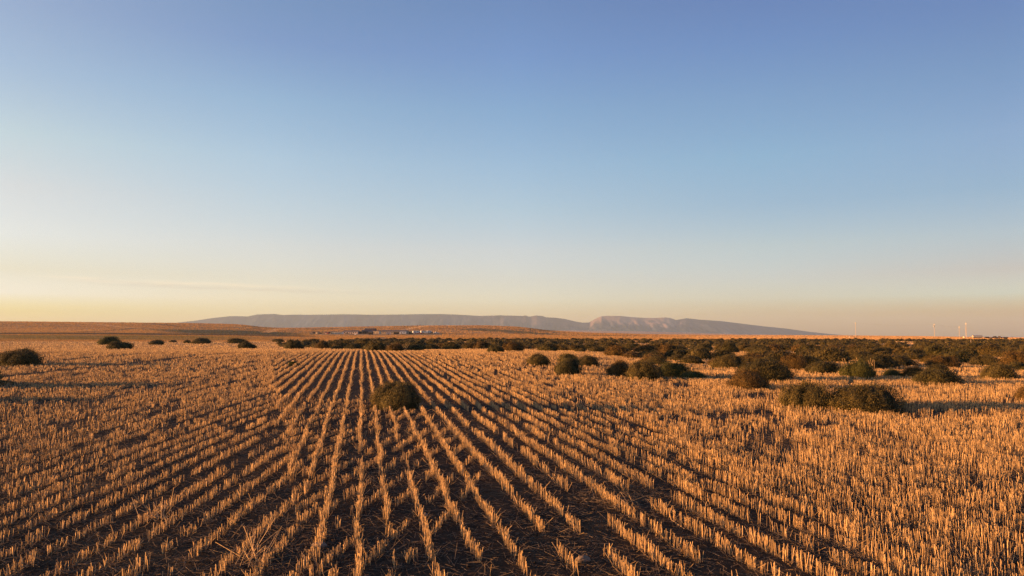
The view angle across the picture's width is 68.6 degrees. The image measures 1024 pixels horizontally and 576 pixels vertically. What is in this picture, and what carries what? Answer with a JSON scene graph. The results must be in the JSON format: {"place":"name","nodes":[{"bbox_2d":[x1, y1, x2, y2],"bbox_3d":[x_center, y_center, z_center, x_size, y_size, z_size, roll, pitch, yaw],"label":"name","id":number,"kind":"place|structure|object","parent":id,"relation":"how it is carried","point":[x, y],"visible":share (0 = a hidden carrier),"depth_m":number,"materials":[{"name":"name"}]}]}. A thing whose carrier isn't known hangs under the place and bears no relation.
{"place":"outdoors","nodes":[
{"label":"outdoors","id":0,"kind":"place"},
{"bbox_2d":[178,314,835,334],"bbox_3d":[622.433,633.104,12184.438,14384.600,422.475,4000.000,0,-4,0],"label":"mountain range","id":1,"kind":"structure","parent":0,"point":[625,323],"depth_m":11898.59,"materials":[{"name":"grey stone"}]},
{"bbox_2d":[0,322,1023,575],"bbox_3d":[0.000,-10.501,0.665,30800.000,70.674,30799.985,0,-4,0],"label":"ground","id":2,"kind":"structure","parent":0,"point":[550,542],"depth_m":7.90,"materials":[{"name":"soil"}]},
{"bbox_2d":[0,345,45,366],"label":"bush","id":3,"kind":"object","parent":2,"relation":"on","point":[22,357],"visible":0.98,"depth_m":26.83,"materials":[{"name":"green plant"}]},
{"bbox_2d":[96,336,121,344],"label":"bush","id":4,"kind":"object","parent":2,"relation":"on","point":[106,340],"visible":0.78,"depth_m":128.98,"materials":[{"name":"green plant"}]},
{"bbox_2d":[106,340,135,348],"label":"bush","id":5,"kind":"object","parent":2,"relation":"on","point":[119,345],"visible":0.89,"depth_m":72.04,"materials":[{"name":"green plant"}]},
{"bbox_2d":[148,340,164,344],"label":"bush","id":6,"kind":"object","parent":2,"relation":"on","point":[156,342],"visible":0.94,"depth_m":128.97,"materials":[{"name":"green plant"}]},
{"bbox_2d":[131,488,190,523],"bbox_3d":[-3.069,1.831,6.352,0.459,0.231,0.558,-1,-4,22],"label":"straw bunch","id":7,"kind":"object","parent":2,"relation":"on","point":[157,516],"visible":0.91,"depth_m":6.34,"materials":[{"name":"beige plant"}]},
{"bbox_2d":[189,337,211,343],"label":"bush","id":8,"kind":"object","parent":2,"relation":"on","point":[199,340],"visible":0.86,"depth_m":146.53,"materials":[{"name":"green plant"}]},
{"bbox_2d":[226,338,246,342],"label":"bush","id":9,"kind":"object","parent":2,"relation":"on","point":[234,340],"visible":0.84,"depth_m":156.88,"materials":[{"name":"green plant"}]},
{"bbox_2d":[236,341,256,348],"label":"bush","id":10,"kind":"object","parent":2,"relation":"on","point":[244,344],"visible":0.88,"depth_m":79.93,"materials":[{"name":"green plant"}]},
{"bbox_2d":[217,520,290,566],"bbox_3d":[-1.828,1.786,5.322,0.494,0.248,0.502,2,-4,-25],"label":"straw bunch","id":11,"kind":"object","parent":2,"relation":"on","point":[252,553],"visible":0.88,"depth_m":5.28,"materials":[{"name":"beige plant"}]},
{"bbox_2d":[283,339,304,348],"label":"bush","id":12,"kind":"object","parent":2,"relation":"on","point":[295,344],"visible":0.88,"depth_m":71.97,"materials":[{"name":"green plant"}]},
{"bbox_2d":[310,541,326,548],"bbox_3d":[-1.429,1.912,5.559,0.123,0.063,0.088,0,-4,0],"label":"stone","id":13,"kind":"object","parent":2,"relation":"on","point":[323,544],"visible":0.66,"depth_m":5.54,"materials":[{"name":"grey stone"}]},
{"bbox_2d":[313,340,328,348],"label":"bush","id":14,"kind":"object","parent":2,"relation":"on","point":[322,344],"visible":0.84,"depth_m":79.85,"materials":[{"name":"green plant"}]},
{"bbox_2d":[332,342,348,348],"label":"bush","id":15,"kind":"object","parent":2,"relation":"on","point":[343,344],"visible":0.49,"depth_m":75.90,"materials":[{"name":"green plant"}]},
{"bbox_2d":[342,330,359,333],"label":"ranch house","id":16,"kind":"structure","parent":2,"relation":"on","point":[351,331],"depth_m":711.00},
{"bbox_2d":[344,343,361,349],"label":"bush","id":17,"kind":"object","parent":2,"relation":"on","point":[353,346],"visible":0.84,"depth_m":68.60,"materials":[{"name":"green plant"}]},
{"bbox_2d":[364,339,386,351],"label":"bush","id":18,"kind":"object","parent":2,"relation":"on","point":[375,346],"visible":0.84,"depth_m":47.17,"materials":[{"name":"green plant"}]},
{"bbox_2d":[381,330,408,333],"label":"long barn","id":19,"kind":"structure","parent":2,"relation":"on","point":[393,331],"depth_m":689.63,"materials":[{"name":"beige metal"}]},
{"bbox_2d":[385,343,405,350],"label":"bush","id":20,"kind":"object","parent":2,"relation":"on","point":[395,347],"visible":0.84,"depth_m":43.91,"materials":[{"name":"green plant"}]},
{"bbox_2d":[368,375,425,410],"bbox_3d":[-2.157,1.968,14.047,1.078,0.699,1.180,3,-5,-41],"label":"bush","id":21,"kind":"object","parent":2,"relation":"on","point":[395,395],"visible":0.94,"depth_m":13.84,"materials":[{"name":"green plant"}]},
{"bbox_2d":[405,342,423,350],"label":"bush","id":22,"kind":"object","parent":2,"relation":"on","point":[414,346],"visible":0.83,"depth_m":47.81,"materials":[{"name":"green plant"}]},
{"bbox_2d":[403,341,427,348],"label":"bush","id":23,"kind":"object","parent":2,"relation":"on","point":[420,345],"visible":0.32,"depth_m":62.89,"materials":[{"name":"green plant"}]},
{"bbox_2d":[425,343,438,348],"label":"bush","id":24,"kind":"object","parent":2,"relation":"on","point":[432,346],"visible":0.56,"depth_m":64.41,"materials":[{"name":"green plant"}]},
{"bbox_2d":[426,338,441,344],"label":"bush","id":25,"kind":"object","parent":2,"relation":"on","point":[432,341],"visible":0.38,"depth_m":100.89,"materials":[{"name":"green plant"}]},
{"bbox_2d":[441,342,460,348],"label":"bush","id":26,"kind":"object","parent":2,"relation":"on","point":[448,345],"visible":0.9,"depth_m":63.69,"materials":[{"name":"green plant"}]},
{"bbox_2d":[461,341,473,348],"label":"bush","id":27,"kind":"object","parent":2,"relation":"on","point":[467,345],"visible":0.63,"depth_m":74.06,"materials":[{"name":"green plant"}]},
{"bbox_2d":[472,340,490,348],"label":"bush","id":28,"kind":"object","parent":2,"relation":"on","point":[483,345],"visible":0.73,"depth_m":72.31,"materials":[{"name":"green plant"}]},
{"bbox_2d":[486,345,504,352],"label":"bush","id":29,"kind":"object","parent":2,"relation":"on","point":[497,348],"visible":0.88,"depth_m":40.11,"materials":[{"name":"green plant"}]},
{"bbox_2d":[0,321,1022,341],"bbox_3d":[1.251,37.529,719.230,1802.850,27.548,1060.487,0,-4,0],"label":"grass","id":30,"kind":"structure","parent":2,"relation":"on","point":[552,335],"depth_m":605.82,"materials":[{"name":"brown plant"}]},
{"bbox_2d":[0,340,1023,575],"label":"stubble","id":31,"kind":"object","parent":2,"relation":"on","point":[268,352],"visible":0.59,"depth_m":10.06,"materials":[{"name":"beige plant"}]},
{"bbox_2d":[0,417,1023,575],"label":"soil clods","id":32,"kind":"object","parent":2,"relation":"on","point":[333,538],"visible":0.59,"depth_m":6.45,"materials":[{"name":"brown soil"}]},
{"bbox_2d":[502,340,524,350],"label":"bush","id":33,"kind":"object","parent":2,"relation":"on","point":[511,346],"visible":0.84,"depth_m":45.57,"materials":[{"name":"green plant"}]},
{"bbox_2d":[525,352,553,365],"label":"bush","id":34,"kind":"object","parent":2,"relation":"on","point":[538,359],"visible":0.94,"depth_m":27.80,"materials":[{"name":"green plant"}]},
{"bbox_2d":[537,343,557,350],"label":"bush","id":35,"kind":"object","parent":2,"relation":"on","point":[547,347],"visible":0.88,"depth_m":55.20,"materials":[{"name":"green plant"}]},
{"bbox_2d":[555,344,568,350],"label":"bush","id":36,"kind":"object","parent":2,"relation":"on","point":[561,347],"visible":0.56,"depth_m":62.69,"materials":[{"name":"green plant"}]},
{"bbox_2d":[555,350,578,361],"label":"bush","id":37,"kind":"object","parent":2,"relation":"on","point":[565,355],"visible":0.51,"depth_m":29.35,"materials":[{"name":"green plant"}]},
{"bbox_2d":[554,356,583,375],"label":"bush","id":38,"kind":"object","parent":2,"relation":"on","point":[567,366],"visible":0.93,"depth_m":22.82,"materials":[{"name":"green plant"}]},
{"bbox_2d":[565,344,584,350],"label":"bush","id":39,"kind":"object","parent":2,"relation":"on","point":[573,347],"visible":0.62,"depth_m":66.02,"materials":[{"name":"green plant"}]},
{"bbox_2d":[575,555,590,563],"bbox_3d":[0.502,1.920,5.300,0.108,0.056,0.081,0,-4,0],"label":"stone","id":40,"kind":"object","parent":2,"relation":"on","point":[586,559],"visible":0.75,"depth_m":5.28,"materials":[{"name":"grey stone"}]},
{"bbox_2d":[578,354,599,367],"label":"bush","id":41,"kind":"object","parent":2,"relation":"on","point":[586,360],"visible":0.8,"depth_m":27.72,"materials":[{"name":"green plant"}]},
{"bbox_2d":[587,345,606,351],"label":"bush","id":42,"kind":"object","parent":2,"relation":"on","point":[597,349],"visible":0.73,"depth_m":58.63,"materials":[{"name":"green plant"}]},
{"bbox_2d":[599,340,617,348],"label":"bush","id":43,"kind":"object","parent":2,"relation":"on","point":[604,344],"visible":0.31,"depth_m":62.00,"materials":[{"name":"green plant"}]},
{"bbox_2d":[602,342,629,356],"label":"bush","id":44,"kind":"object","parent":2,"relation":"on","point":[617,350],"visible":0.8,"depth_m":42.96,"materials":[{"name":"green plant"}]},
{"bbox_2d":[602,358,630,376],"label":"bush","id":45,"kind":"object","parent":2,"relation":"on","point":[617,368],"visible":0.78,"depth_m":23.27,"materials":[{"name":"green plant"}]},
{"bbox_2d":[593,489,643,507],"bbox_3d":[0.993,1.936,6.934,0.510,0.122,0.384,0,-4,0],"label":"straw bunch","id":46,"kind":"object","parent":2,"relation":"on","point":[617,499],"visible":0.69,"depth_m":6.95,"materials":[{"name":"beige plant"}]},
{"bbox_2d":[622,344,634,350],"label":"bush","id":47,"kind":"object","parent":2,"relation":"on","point":[629,347],"visible":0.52,"depth_m":67.64,"materials":[{"name":"green plant"}]},
{"bbox_2d":[620,350,641,358],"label":"bush","id":48,"kind":"object","parent":2,"relation":"on","point":[632,354],"visible":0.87,"depth_m":40.53,"materials":[{"name":"green plant"}]},
{"bbox_2d":[623,357,663,380],"bbox_3d":[3.889,2.386,22.169,1.225,0.827,1.341,1,-4,-12],"label":"bush","id":49,"kind":"object","parent":2,"relation":"on","point":[641,368],"visible":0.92,"depth_m":21.81,"materials":[{"name":"green plant"}]},
{"bbox_2d":[632,343,656,351],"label":"bush","id":50,"kind":"object","parent":2,"relation":"on","point":[645,347],"visible":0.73,"depth_m":62.73,"materials":[{"name":"green plant"}]},
{"bbox_2d":[276,337,1023,348],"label":"bush thicket","id":51,"kind":"object","parent":2,"relation":"on","point":[693,343],"visible":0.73,"depth_m":141.57,"materials":[{"name":"green plant"}]},
{"bbox_2d":[640,353,667,360],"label":"bush","id":52,"kind":"object","parent":2,"relation":"on","point":[647,356],"visible":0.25,"depth_m":35.47,"materials":[{"name":"green plant"}]},
{"bbox_2d":[642,351,667,357],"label":"bush","id":53,"kind":"object","parent":2,"relation":"on","point":[658,353],"visible":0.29,"depth_m":40.06,"materials":[{"name":"green plant"}]},
{"bbox_2d":[646,354,666,365],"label":"bush","id":54,"kind":"object","parent":2,"relation":"on","point":[656,359],"visible":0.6,"depth_m":31.51,"materials":[{"name":"green plant"}]},
{"bbox_2d":[656,343,681,352],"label":"bush","id":55,"kind":"object","parent":2,"relation":"on","point":[663,347],"visible":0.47,"depth_m":47.93,"materials":[{"name":"green plant"}]},
{"bbox_2d":[657,359,692,378],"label":"bush","id":56,"kind":"object","parent":2,"relation":"on","point":[670,369],"visible":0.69,"depth_m":23.02,"materials":[{"name":"green plant"}]},
{"bbox_2d":[667,354,684,361],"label":"bush","id":57,"kind":"object","parent":2,"relation":"on","point":[676,357],"visible":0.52,"depth_m":37.81,"materials":[{"name":"green plant"}]},
{"bbox_2d":[664,347,689,357],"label":"bush","id":58,"kind":"object","parent":2,"relation":"on","point":[676,351],"visible":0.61,"depth_m":43.06,"materials":[{"name":"green plant"}]},
{"bbox_2d":[676,369,705,379],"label":"bush","id":59,"kind":"object","parent":2,"relation":"on","point":[692,374],"visible":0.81,"depth_m":22.52,"materials":[{"name":"green plant"}]},
{"bbox_2d":[680,354,705,363],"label":"bush","id":60,"kind":"object","parent":2,"relation":"on","point":[691,359],"visible":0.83,"depth_m":33.59,"materials":[{"name":"green plant"}]},
{"bbox_2d":[686,345,714,359],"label":"bush","id":61,"kind":"object","parent":2,"relation":"on","point":[702,353],"visible":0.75,"depth_m":41.21,"materials":[{"name":"green plant"}]},
{"bbox_2d":[692,344,712,350],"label":"bush","id":62,"kind":"object","parent":2,"relation":"on","point":[706,346],"visible":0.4,"depth_m":71.29,"materials":[{"name":"green plant"}]},
{"bbox_2d":[712,348,737,358],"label":"bush","id":63,"kind":"object","parent":2,"relation":"on","point":[721,352],"visible":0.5,"depth_m":43.77,"materials":[{"name":"green plant"}]},
{"bbox_2d":[718,341,739,352],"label":"bush","id":64,"kind":"object","parent":2,"relation":"on","point":[730,346],"visible":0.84,"depth_m":66.09,"materials":[{"name":"green plant"}]},
{"bbox_2d":[709,351,749,369],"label":"bush","id":65,"kind":"object","parent":2,"relation":"on","point":[725,361],"visible":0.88,"depth_m":29.48,"materials":[{"name":"green plant"}]},
{"bbox_2d":[721,367,771,390],"bbox_3d":[5.940,2.264,18.780,1.262,0.696,1.153,3,-5,-43],"label":"bush","id":66,"kind":"object","parent":2,"relation":"on","point":[744,379],"visible":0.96,"depth_m":18.51,"materials":[{"name":"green plant"}]},
{"bbox_2d":[738,342,754,351],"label":"bush","id":67,"kind":"object","parent":2,"relation":"on","point":[742,347],"visible":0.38,"depth_m":73.92,"materials":[{"name":"green plant"}]},
{"bbox_2d":[740,352,766,361],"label":"bush","id":68,"kind":"object","parent":2,"relation":"on","point":[752,355],"visible":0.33,"depth_m":35.71,"materials":[{"name":"green plant"}]},
{"bbox_2d":[748,344,771,351],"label":"bush","id":69,"kind":"object","parent":2,"relation":"on","point":[755,348],"visible":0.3,"depth_m":61.77,"materials":[{"name":"green plant"}]},
{"bbox_2d":[732,353,798,382],"bbox_3d":[7.325,2.314,21.687,1.874,0.930,1.940,-2,-4,24],"label":"bush","id":70,"kind":"object","parent":2,"relation":"on","point":[774,370],"visible":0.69,"depth_m":21.22,"materials":[{"name":"green plant"}]},
{"bbox_2d":[766,343,786,351],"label":"bush","id":71,"kind":"object","parent":2,"relation":"on","point":[774,346],"visible":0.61,"depth_m":73.96,"materials":[{"name":"green plant"}]},
{"bbox_2d":[759,347,797,360],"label":"bush","id":72,"kind":"object","parent":2,"relation":"on","point":[777,354],"visible":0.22,"depth_m":30.03,"materials":[{"name":"green plant"}]},
{"bbox_2d":[778,351,808,370],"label":"bush","id":73,"kind":"object","parent":2,"relation":"on","point":[798,362],"visible":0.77,"depth_m":28.20,"materials":[{"name":"brown plant"}]},
{"bbox_2d":[771,376,834,410],"bbox_3d":[5.831,2.062,14.813,1.300,0.760,1.176,-2,-4,31],"label":"bush","id":74,"kind":"object","parent":2,"relation":"on","point":[803,394],"visible":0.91,"depth_m":14.56,"materials":[{"name":"green plant"}]},
{"bbox_2d":[796,352,817,362],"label":"bush","id":75,"kind":"object","parent":2,"relation":"on","point":[809,357],"visible":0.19,"depth_m":31.81,"materials":[{"name":"green plant"}]},
{"bbox_2d":[796,342,820,351],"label":"bush","id":76,"kind":"object","parent":2,"relation":"on","point":[804,346],"visible":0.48,"depth_m":66.69,"materials":[{"name":"green plant"}]},
{"bbox_2d":[803,358,842,374],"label":"bush","id":77,"kind":"object","parent":2,"relation":"on","point":[822,367],"visible":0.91,"depth_m":25.60,"materials":[{"name":"green plant"}]},
{"bbox_2d":[809,343,854,362],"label":"bush","id":78,"kind":"object","parent":2,"relation":"on","point":[826,354],"visible":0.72,"depth_m":36.36,"materials":[{"name":"green plant"}]},
{"bbox_2d":[835,358,877,379],"bbox_3d":[10.563,2.429,22.987,1.302,0.865,1.226,-1,-4,19],"label":"bush","id":79,"kind":"object","parent":2,"relation":"on","point":[859,368],"visible":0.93,"depth_m":22.73,"materials":[{"name":"green plant"}]},
{"bbox_2d":[849,350,870,359],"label":"bush","id":80,"kind":"object","parent":2,"relation":"on","point":[858,354],"visible":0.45,"depth_m":39.96,"materials":[{"name":"green plant"}]},
{"bbox_2d":[845,344,887,354],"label":"bush","id":81,"kind":"object","parent":2,"relation":"on","point":[871,349],"visible":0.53,"depth_m":51.25,"materials":[{"name":"green plant"}]},
{"bbox_2d":[822,378,912,414],"bbox_3d":[6.744,2.066,14.392,1.807,0.710,1.711,0,-4,0],"label":"bush","id":82,"kind":"object","parent":2,"relation":"on","point":[867,398],"visible":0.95,"depth_m":14.07,"materials":[{"name":"green plant"}]},
{"bbox_2d":[854,359,886,369],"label":"bush","id":83,"kind":"object","parent":2,"relation":"on","point":[878,365],"visible":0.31,"depth_m":28.12,"materials":[{"name":"green plant"}]},
{"bbox_2d":[854,351,902,368],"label":"bush","id":84,"kind":"object","parent":2,"relation":"on","point":[888,362],"visible":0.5,"depth_m":29.50,"materials":[{"name":"green plant"}]},
{"bbox_2d":[875,351,890,355],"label":"bush","id":85,"kind":"object","parent":2,"relation":"on","point":[884,353],"visible":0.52,"depth_m":48.27,"materials":[{"name":"green plant"}]},
{"bbox_2d":[881,341,901,348],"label":"bush","id":86,"kind":"object","parent":2,"relation":"on","point":[891,345],"visible":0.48,"depth_m":68.07,"materials":[{"name":"green plant"}]},
{"bbox_2d":[881,368,903,377],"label":"bush","id":87,"kind":"object","parent":2,"relation":"on","point":[891,372],"visible":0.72,"depth_m":23.41,"materials":[{"name":"green plant"}]},
{"bbox_2d":[881,353,922,366],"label":"bush","id":88,"kind":"object","parent":2,"relation":"on","point":[904,360],"visible":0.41,"depth_m":31.68,"materials":[{"name":"green plant"}]},
{"bbox_2d":[894,347,927,354],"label":"bush","id":89,"kind":"object","parent":2,"relation":"on","point":[915,351],"visible":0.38,"depth_m":45.12,"materials":[{"name":"green plant"}]},
{"bbox_2d":[898,352,927,360],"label":"bush","id":90,"kind":"object","parent":2,"relation":"on","point":[910,355],"visible":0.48,"depth_m":39.64,"materials":[{"name":"green plant"}]},
{"bbox_2d":[900,365,927,376],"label":"bush","id":91,"kind":"object","parent":2,"relation":"on","point":[907,371],"visible":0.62,"depth_m":23.18,"materials":[{"name":"green plant"}]},
{"bbox_2d":[919,353,944,363],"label":"bush","id":92,"kind":"object","parent":2,"relation":"on","point":[926,357],"visible":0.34,"depth_m":34.81,"materials":[{"name":"green plant"}]},
{"bbox_2d":[921,344,949,354],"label":"bush","id":93,"kind":"object","parent":2,"relation":"on","point":[934,349],"visible":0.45,"depth_m":48.02,"materials":[{"name":"green plant"}]},
{"bbox_2d":[925,363,949,371],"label":"bush","id":94,"kind":"object","parent":2,"relation":"on","point":[944,367],"visible":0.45,"depth_m":26.31,"materials":[{"name":"green plant"}]},
{"bbox_2d":[908,366,968,385],"bbox_3d":[11.508,2.376,20.335,1.492,0.647,1.426,0,-4,3],"label":"bush","id":95,"kind":"object","parent":2,"relation":"on","point":[931,376],"visible":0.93,"depth_m":20.06,"materials":[{"name":"green plant"}]},
{"bbox_2d":[924,352,961,367],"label":"bush","id":96,"kind":"object","parent":2,"relation":"on","point":[950,361],"visible":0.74,"depth_m":29.67,"materials":[{"name":"green plant"}]},
{"bbox_2d":[929,347,974,362],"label":"bush","id":97,"kind":"object","parent":2,"relation":"on","point":[962,355],"visible":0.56,"depth_m":35.45,"materials":[{"name":"green plant"}]},
{"bbox_2d":[959,347,980,357],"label":"bush","id":98,"kind":"object","parent":2,"relation":"on","point":[973,352],"visible":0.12,"depth_m":37.80,"materials":[{"name":"green plant"}]},
{"bbox_2d":[963,341,982,348],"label":"bush","id":99,"kind":"object","parent":2,"relation":"on","point":[974,344],"visible":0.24,"depth_m":67.52,"materials":[{"name":"green plant"}]},
{"bbox_2d":[966,352,1000,366],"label":"bush","id":100,"kind":"object","parent":2,"relation":"on","point":[985,359],"visible":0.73,"depth_m":31.79,"materials":[{"name":"green plant"}]},
{"bbox_2d":[973,340,1001,354],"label":"bush","id":101,"kind":"object","parent":2,"relation":"on","point":[986,348],"visible":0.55,"depth_m":52.46,"materials":[{"name":"green plant"}]},
{"bbox_2d":[988,350,1008,356],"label":"bush","id":102,"kind":"object","parent":2,"relation":"on","point":[993,353],"visible":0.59,"depth_m":47.06,"materials":[{"name":"green plant"}]},
{"bbox_2d":[978,359,1022,380],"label":"bush","id":103,"kind":"object","parent":2,"relation":"on","point":[999,371],"visible":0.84,"depth_m":22.20,"materials":[{"name":"green plant"}]},
{"bbox_2d":[997,348,1023,364],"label":"bush","id":104,"kind":"object","parent":2,"relation":"on","point":[1010,356],"visible":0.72,"depth_m":29.07,"materials":[{"name":"brown plant"}]},
{"bbox_2d":[1004,360,1023,371],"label":"bush","id":105,"kind":"object","parent":2,"relation":"on","point":[1019,365],"visible":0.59,"depth_m":27.62,"materials":[{"name":"green plant"}]},
{"bbox_2d":[1012,384,1023,401],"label":"bush","id":106,"kind":"object","parent":2,"relation":"on","point":[1019,393],"visible":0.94,"depth_m":16.03,"materials":[{"name":"brown plant"}]},
{"bbox_2d":[0,0,1023,336],"label":"sky","id":107,"kind":"structure","parent":0,"point":[818,166],"materials":[{"name":"blue"}]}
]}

